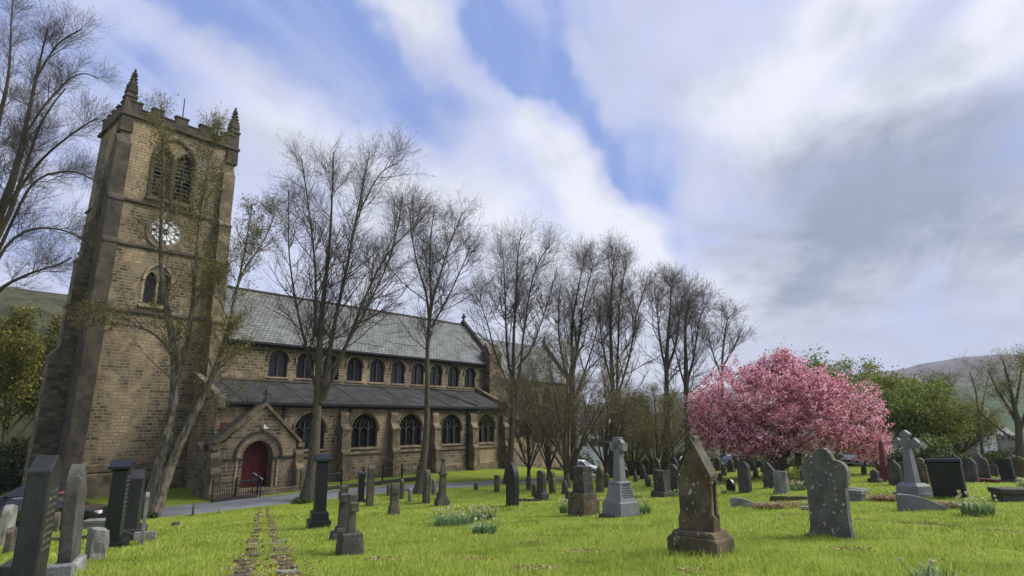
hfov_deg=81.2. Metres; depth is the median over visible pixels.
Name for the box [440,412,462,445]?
aisle window
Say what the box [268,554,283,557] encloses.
track stone
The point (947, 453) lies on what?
bush
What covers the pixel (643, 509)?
daffodil clump
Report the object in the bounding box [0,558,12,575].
kerb stone
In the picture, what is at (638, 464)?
headstone
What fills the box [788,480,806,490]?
daffodil clump
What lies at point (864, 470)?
headstone
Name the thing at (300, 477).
handrail
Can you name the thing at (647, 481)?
headstone
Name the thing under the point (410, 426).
aisle window
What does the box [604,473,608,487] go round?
headstone
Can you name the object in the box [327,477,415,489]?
kerb wall
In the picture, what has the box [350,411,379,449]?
aisle window
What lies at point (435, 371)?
clerestory window
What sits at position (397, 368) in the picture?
clerestory window
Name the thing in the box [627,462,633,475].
headstone
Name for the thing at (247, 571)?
track stone
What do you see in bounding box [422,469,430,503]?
headstone
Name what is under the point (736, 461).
headstone
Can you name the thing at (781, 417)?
cherry tree
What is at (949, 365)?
moor hill
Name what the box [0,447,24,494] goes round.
bush
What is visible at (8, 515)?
headstone
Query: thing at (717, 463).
headstone
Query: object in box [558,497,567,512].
daffodil clump
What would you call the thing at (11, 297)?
wooded hillside
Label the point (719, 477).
headstone
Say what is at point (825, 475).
headstone
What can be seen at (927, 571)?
daffodil clump
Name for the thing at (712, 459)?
bush
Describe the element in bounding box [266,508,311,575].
worn track
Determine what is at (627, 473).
headstone
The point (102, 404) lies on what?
stone church
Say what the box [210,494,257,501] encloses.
kerb wall
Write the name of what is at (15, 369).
leafy tree
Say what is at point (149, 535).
kerb stone
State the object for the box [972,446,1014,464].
bush
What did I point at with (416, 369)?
clerestory window
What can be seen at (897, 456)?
bush
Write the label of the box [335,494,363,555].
stone cross
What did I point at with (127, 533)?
kerb stone
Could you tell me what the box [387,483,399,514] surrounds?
gravestone
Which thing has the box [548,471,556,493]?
headstone
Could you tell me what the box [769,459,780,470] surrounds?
headstone
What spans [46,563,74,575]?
kerb stone
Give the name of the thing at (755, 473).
headstone
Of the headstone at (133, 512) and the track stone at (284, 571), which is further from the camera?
the headstone at (133, 512)
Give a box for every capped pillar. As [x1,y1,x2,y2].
[105,459,135,548]
[306,454,331,528]
[357,472,365,502]
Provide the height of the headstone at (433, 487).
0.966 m
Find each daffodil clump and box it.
[428,504,479,526]
[466,503,498,520]
[466,513,503,533]
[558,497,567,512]
[637,497,655,513]
[670,489,678,496]
[717,485,727,493]
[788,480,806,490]
[896,557,986,575]
[949,490,1000,516]
[1016,477,1023,486]
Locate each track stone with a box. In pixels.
[227,573,251,575]
[233,559,251,562]
[234,569,253,573]
[240,562,252,565]
[242,553,259,556]
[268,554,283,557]
[277,559,290,561]
[277,569,299,573]
[281,565,297,568]
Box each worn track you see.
[233,508,262,575]
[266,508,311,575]
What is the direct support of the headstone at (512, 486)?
on the ground at (180, 496)
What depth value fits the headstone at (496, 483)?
35.08 m
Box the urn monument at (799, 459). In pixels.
[792,447,804,469]
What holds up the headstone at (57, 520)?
on the ground at (180, 496)
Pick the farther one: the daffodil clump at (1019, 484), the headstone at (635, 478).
the headstone at (635, 478)
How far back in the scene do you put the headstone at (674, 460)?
37.19 m
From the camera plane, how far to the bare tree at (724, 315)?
62.19 m
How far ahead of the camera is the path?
33.28 m
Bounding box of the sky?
[0,0,1023,403]
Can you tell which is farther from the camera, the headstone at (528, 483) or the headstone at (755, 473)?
the headstone at (528, 483)
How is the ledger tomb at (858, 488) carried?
on the ground at (180, 496)
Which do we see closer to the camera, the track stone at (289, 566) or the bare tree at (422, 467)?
the track stone at (289, 566)
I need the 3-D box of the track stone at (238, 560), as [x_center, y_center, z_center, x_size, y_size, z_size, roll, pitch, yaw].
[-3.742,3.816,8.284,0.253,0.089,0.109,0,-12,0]
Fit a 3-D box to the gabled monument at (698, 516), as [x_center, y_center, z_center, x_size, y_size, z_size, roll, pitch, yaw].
[2.626,2.962,8.453,0.730,1.700,0.581,-11,-17,41]
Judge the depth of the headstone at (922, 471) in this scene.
26.30 m
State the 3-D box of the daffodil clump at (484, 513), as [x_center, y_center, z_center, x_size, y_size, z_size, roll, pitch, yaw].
[-1.010,7.538,20.111,1.384,0.549,1.234,8,-15,-33]
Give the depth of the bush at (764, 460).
72.78 m
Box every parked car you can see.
[0,482,65,507]
[0,492,107,526]
[561,459,596,473]
[720,454,765,468]
[841,448,889,466]
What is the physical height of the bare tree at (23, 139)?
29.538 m
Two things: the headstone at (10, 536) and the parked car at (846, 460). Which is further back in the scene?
the parked car at (846, 460)
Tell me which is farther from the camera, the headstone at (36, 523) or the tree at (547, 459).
the tree at (547, 459)
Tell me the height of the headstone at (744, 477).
1.320 m
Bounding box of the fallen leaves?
[50,508,1022,575]
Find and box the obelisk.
[878,439,887,481]
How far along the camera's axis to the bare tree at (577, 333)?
45.88 m
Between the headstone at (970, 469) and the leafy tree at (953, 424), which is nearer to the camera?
the headstone at (970, 469)
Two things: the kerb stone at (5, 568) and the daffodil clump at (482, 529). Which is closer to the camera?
the kerb stone at (5, 568)
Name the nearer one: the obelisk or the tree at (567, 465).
the obelisk
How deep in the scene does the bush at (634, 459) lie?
80.53 m
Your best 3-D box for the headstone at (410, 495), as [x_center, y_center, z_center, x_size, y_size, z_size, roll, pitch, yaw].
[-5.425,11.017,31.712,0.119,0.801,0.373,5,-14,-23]
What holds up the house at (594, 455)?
on the ground at (180, 496)
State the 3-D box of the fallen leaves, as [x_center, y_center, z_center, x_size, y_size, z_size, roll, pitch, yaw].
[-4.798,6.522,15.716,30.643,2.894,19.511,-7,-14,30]
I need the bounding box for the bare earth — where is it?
[855,519,1023,531]
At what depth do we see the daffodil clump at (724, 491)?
25.86 m
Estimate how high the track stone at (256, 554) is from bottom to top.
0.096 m
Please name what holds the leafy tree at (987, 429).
on the ground at (180, 496)
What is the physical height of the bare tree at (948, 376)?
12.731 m
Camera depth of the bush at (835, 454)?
63.52 m
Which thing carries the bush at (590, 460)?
on the ground at (180, 496)
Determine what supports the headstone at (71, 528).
on the ground at (180, 496)
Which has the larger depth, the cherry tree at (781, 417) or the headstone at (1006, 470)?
the cherry tree at (781, 417)
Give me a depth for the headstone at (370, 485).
30.29 m
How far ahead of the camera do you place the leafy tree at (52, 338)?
55.12 m
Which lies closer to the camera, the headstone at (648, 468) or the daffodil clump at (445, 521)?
the daffodil clump at (445, 521)
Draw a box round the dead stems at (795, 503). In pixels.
[775,500,807,507]
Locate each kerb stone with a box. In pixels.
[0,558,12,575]
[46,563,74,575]
[51,535,89,541]
[123,531,133,540]
[133,531,155,541]
[519,498,554,501]
[730,497,754,507]
[770,496,807,501]
[801,506,808,509]
[896,493,947,510]
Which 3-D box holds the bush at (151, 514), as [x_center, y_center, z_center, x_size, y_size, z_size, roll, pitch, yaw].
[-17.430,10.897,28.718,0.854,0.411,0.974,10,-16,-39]
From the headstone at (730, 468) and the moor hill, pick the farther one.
the moor hill
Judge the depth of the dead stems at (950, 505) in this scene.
16.71 m
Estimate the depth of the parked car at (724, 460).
57.08 m
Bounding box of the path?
[59,474,595,528]
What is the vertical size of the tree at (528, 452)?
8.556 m
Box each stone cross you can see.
[329,485,348,541]
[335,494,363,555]
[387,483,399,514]
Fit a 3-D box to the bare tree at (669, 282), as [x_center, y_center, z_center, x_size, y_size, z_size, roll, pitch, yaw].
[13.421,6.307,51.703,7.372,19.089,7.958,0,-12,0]
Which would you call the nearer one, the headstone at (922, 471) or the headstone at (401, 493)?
the headstone at (922, 471)
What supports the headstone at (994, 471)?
on the ground at (180, 496)
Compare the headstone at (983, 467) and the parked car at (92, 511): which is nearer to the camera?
the parked car at (92, 511)
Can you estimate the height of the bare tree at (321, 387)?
24.070 m
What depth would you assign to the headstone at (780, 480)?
23.92 m
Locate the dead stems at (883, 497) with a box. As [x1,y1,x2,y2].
[865,493,895,501]
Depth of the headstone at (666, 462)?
47.23 m
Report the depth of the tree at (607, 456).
42.26 m
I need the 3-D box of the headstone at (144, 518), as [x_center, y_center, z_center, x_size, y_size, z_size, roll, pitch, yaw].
[-8.633,5.463,14.023,0.080,1.197,0.626,7,-10,-29]
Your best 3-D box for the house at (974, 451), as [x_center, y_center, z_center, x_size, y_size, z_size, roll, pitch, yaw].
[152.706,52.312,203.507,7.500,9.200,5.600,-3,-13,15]
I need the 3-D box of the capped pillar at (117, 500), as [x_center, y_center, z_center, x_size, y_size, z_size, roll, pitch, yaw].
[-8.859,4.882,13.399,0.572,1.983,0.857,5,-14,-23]
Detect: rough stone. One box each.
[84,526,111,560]
[171,521,179,526]
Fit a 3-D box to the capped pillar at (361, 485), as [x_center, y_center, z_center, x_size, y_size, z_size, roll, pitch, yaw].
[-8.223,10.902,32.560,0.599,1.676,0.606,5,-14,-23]
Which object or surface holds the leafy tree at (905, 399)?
on the ground at (180, 496)
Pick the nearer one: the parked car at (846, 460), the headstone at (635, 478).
the headstone at (635, 478)
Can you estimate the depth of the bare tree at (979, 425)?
45.38 m
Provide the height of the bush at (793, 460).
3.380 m
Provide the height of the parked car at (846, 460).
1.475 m
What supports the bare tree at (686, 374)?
on the ground at (180, 496)
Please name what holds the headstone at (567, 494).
on the ground at (180, 496)
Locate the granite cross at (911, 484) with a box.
[892,430,932,497]
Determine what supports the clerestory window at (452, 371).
in the stone church
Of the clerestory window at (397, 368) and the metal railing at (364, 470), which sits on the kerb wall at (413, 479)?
the metal railing at (364, 470)
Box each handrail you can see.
[252,472,262,496]
[299,469,304,488]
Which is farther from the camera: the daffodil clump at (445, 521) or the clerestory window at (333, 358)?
the clerestory window at (333, 358)
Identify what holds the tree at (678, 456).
on the ground at (180, 496)
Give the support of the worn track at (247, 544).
on the ground at (180, 496)
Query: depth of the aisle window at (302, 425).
42.39 m
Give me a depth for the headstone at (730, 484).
26.37 m
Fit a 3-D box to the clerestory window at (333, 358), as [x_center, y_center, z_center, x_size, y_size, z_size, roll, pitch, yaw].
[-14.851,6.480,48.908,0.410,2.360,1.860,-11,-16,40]
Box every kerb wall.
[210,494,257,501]
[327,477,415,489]
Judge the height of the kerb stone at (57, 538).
0.200 m
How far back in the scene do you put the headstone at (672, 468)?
27.50 m
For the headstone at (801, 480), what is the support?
on the ground at (180, 496)
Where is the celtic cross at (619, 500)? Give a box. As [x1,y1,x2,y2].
[599,437,638,517]
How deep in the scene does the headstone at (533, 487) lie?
31.34 m
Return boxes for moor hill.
[576,354,1023,464]
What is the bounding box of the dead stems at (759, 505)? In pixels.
[746,501,788,508]
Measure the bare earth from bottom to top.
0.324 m
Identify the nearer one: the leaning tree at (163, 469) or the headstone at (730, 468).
the leaning tree at (163, 469)
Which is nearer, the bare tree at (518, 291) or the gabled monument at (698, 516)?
the gabled monument at (698, 516)
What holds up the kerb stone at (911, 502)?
on the ground at (180, 496)
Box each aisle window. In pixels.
[292,410,327,451]
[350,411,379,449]
[398,411,423,447]
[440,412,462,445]
[477,412,495,443]
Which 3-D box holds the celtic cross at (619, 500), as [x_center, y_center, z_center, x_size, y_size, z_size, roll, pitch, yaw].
[3.428,6.078,19.051,0.989,2.566,0.992,9,-15,-35]
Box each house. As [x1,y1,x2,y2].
[578,405,620,468]
[945,436,976,455]
[978,430,997,450]
[987,425,1014,453]
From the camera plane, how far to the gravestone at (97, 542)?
9.10 m
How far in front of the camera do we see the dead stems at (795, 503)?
19.31 m
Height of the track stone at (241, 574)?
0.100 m
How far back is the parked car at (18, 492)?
31.10 m
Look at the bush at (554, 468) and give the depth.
82.05 m
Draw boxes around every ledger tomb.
[83,518,105,528]
[848,487,870,489]
[979,478,1001,482]
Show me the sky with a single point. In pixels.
(849, 174)
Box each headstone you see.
[0,504,17,546]
[4,525,17,553]
[10,455,61,575]
[52,512,60,532]
[54,464,86,571]
[123,469,147,532]
[139,492,149,544]
[191,503,194,515]
[366,465,374,505]
[387,485,389,495]
[399,479,403,498]
[408,488,411,502]
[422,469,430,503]
[431,479,435,494]
[494,475,499,492]
[506,462,518,506]
[526,477,530,489]
[531,483,536,496]
[534,470,548,498]
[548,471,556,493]
[561,480,567,493]
[565,490,569,498]
[595,465,603,492]
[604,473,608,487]
[625,469,628,478]
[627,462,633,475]
[633,471,637,481]
[636,462,641,474]
[639,465,645,478]
[642,459,650,474]
[645,475,650,486]
[652,458,660,469]
[661,457,668,469]
[667,464,678,492]
[670,457,677,467]
[714,457,720,470]
[718,473,721,481]
[721,466,726,475]
[726,479,735,491]
[727,459,735,471]
[734,458,739,469]
[737,462,751,492]
[749,460,755,470]
[753,467,758,478]
[762,463,774,487]
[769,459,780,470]
[773,471,790,493]
[800,470,805,486]
[801,448,858,539]
[861,466,866,474]
[867,469,883,482]
[874,458,879,471]
[887,459,902,484]
[898,462,903,481]
[915,458,929,483]
[924,458,968,497]
[961,458,979,481]
[972,454,990,477]
[989,464,998,476]
[996,459,1021,482]
[1012,456,1023,477]
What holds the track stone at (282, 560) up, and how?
on the worn track at (285, 551)
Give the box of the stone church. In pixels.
[21,69,570,499]
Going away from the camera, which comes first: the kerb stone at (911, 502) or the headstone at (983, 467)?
the kerb stone at (911, 502)
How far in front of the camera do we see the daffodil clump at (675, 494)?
26.22 m
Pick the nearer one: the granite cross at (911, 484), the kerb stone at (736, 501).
the kerb stone at (736, 501)
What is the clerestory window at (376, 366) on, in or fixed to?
in the stone church
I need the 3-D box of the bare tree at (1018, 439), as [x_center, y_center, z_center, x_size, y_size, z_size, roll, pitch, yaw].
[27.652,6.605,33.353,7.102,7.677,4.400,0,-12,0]
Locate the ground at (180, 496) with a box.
[0,463,1023,575]
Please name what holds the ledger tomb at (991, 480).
on the ground at (180, 496)
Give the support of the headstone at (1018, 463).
on the ground at (180, 496)
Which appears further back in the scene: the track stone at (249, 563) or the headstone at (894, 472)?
the headstone at (894, 472)
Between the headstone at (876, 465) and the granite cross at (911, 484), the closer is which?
the granite cross at (911, 484)
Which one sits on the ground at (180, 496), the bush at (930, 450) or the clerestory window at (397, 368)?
the bush at (930, 450)
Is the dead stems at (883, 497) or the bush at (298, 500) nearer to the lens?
the dead stems at (883, 497)
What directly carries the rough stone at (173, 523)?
on the ground at (180, 496)
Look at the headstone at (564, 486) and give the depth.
31.30 m
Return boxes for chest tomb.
[848,489,866,500]
[987,487,1023,501]
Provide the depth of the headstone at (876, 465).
36.02 m
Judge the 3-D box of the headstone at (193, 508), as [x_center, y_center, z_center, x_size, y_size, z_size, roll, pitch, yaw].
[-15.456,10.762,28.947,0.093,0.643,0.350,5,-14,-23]
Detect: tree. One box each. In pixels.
[0,0,128,295]
[0,301,50,460]
[0,308,61,426]
[57,87,297,515]
[247,119,447,501]
[371,183,508,493]
[451,203,580,483]
[477,372,560,477]
[489,328,633,487]
[507,353,593,480]
[532,231,627,480]
[551,365,647,473]
[564,226,682,477]
[589,410,667,470]
[606,380,708,465]
[624,260,710,463]
[628,272,735,447]
[634,387,713,461]
[681,337,896,470]
[689,294,764,458]
[786,343,857,446]
[823,354,884,466]
[832,362,937,444]
[852,370,965,446]
[878,389,993,449]
[914,363,963,401]
[920,398,1010,457]
[944,350,1001,455]
[949,341,1023,457]
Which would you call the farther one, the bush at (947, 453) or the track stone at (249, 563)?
the bush at (947, 453)
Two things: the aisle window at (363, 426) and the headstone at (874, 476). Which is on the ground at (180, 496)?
the headstone at (874, 476)
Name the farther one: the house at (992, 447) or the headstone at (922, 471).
the house at (992, 447)
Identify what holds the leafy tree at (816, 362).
on the ground at (180, 496)
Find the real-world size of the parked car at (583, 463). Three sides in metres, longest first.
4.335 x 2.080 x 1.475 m
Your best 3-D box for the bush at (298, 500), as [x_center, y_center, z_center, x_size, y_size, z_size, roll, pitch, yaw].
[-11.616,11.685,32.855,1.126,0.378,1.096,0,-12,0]
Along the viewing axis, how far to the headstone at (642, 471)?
39.28 m
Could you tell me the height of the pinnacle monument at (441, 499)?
2.430 m
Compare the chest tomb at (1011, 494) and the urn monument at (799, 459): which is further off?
the urn monument at (799, 459)
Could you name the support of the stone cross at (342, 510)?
on the ground at (180, 496)
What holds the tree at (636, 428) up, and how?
on the ground at (180, 496)
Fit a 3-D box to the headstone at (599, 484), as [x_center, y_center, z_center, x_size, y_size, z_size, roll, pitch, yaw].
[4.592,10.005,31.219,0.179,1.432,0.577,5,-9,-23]
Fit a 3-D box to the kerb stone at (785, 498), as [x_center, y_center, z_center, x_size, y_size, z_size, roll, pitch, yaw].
[9.740,7.350,20.727,1.502,0.263,0.166,-2,-13,10]
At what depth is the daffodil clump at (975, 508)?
14.87 m
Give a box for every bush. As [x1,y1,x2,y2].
[0,436,29,487]
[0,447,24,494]
[141,510,158,518]
[291,497,310,503]
[544,466,560,469]
[558,448,599,470]
[624,447,647,472]
[707,448,719,466]
[756,455,773,462]
[785,466,801,486]
[787,447,814,466]
[817,444,876,466]
[869,446,927,466]
[913,433,953,457]
[924,446,985,459]
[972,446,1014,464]
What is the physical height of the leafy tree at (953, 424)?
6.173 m
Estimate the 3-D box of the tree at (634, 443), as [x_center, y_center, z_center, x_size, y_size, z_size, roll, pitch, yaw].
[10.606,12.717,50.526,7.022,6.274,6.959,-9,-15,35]
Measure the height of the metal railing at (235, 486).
1.580 m
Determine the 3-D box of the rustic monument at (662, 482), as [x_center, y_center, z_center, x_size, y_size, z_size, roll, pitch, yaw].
[6.703,8.764,26.669,0.690,1.239,0.828,8,-15,-31]
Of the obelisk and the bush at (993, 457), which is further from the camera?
the bush at (993, 457)
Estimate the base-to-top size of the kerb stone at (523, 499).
0.140 m
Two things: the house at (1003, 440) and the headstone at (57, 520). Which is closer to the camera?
the headstone at (57, 520)
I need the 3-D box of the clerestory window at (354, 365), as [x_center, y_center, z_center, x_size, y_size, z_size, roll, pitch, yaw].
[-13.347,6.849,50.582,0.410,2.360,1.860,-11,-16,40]
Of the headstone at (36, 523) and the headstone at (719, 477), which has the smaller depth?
the headstone at (36, 523)
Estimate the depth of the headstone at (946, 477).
19.83 m
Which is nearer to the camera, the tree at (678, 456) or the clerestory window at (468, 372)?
the tree at (678, 456)
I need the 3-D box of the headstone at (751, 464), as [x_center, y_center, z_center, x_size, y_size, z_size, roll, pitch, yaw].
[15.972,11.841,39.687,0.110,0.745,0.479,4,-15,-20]
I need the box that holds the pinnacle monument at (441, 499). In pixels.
[434,456,449,505]
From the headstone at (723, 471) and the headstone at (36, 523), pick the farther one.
the headstone at (723, 471)
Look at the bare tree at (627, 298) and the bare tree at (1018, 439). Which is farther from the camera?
the bare tree at (627, 298)
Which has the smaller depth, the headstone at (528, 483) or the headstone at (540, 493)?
the headstone at (540, 493)
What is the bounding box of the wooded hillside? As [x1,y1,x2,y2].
[0,286,67,446]
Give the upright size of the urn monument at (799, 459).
2.018 m
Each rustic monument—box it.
[568,466,599,516]
[651,470,673,496]
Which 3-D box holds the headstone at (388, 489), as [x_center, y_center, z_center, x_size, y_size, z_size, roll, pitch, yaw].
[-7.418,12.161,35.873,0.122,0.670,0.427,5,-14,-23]
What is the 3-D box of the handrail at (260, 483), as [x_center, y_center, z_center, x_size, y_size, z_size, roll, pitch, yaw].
[-15.159,11.771,35.536,1.219,1.468,0.090,-11,-16,40]
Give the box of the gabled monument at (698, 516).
[667,435,733,557]
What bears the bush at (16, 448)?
on the ground at (180, 496)
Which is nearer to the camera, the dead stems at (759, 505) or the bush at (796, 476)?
the dead stems at (759, 505)
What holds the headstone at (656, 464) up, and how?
on the ground at (180, 496)
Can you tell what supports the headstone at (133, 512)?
on the ground at (180, 496)
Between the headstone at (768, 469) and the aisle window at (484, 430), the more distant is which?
the aisle window at (484, 430)
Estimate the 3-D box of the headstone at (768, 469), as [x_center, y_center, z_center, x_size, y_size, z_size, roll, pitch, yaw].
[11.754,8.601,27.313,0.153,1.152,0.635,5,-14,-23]
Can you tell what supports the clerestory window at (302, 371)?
in the stone church
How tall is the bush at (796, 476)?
0.894 m
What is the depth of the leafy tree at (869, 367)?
61.32 m
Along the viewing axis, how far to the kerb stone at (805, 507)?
17.97 m
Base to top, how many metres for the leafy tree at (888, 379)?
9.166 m
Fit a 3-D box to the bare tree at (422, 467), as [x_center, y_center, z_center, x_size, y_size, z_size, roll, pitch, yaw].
[-4.514,2.508,38.347,8.127,20.741,8.002,11,-17,-42]
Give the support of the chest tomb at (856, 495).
on the ground at (180, 496)
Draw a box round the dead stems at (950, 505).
[931,499,979,508]
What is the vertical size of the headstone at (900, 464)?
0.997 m
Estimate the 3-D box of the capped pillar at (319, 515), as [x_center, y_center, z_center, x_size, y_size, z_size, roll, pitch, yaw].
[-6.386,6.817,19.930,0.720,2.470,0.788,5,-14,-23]
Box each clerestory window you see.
[266,348,290,378]
[294,351,315,380]
[322,353,341,381]
[345,355,364,382]
[368,357,386,384]
[390,359,406,385]
[410,361,424,386]
[430,363,443,387]
[447,364,460,388]
[463,366,476,388]
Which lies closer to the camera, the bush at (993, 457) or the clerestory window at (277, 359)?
the bush at (993, 457)
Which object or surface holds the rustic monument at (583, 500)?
on the ground at (180, 496)
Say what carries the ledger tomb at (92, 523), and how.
on the ground at (180, 496)
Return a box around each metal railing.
[210,475,258,501]
[328,463,418,487]

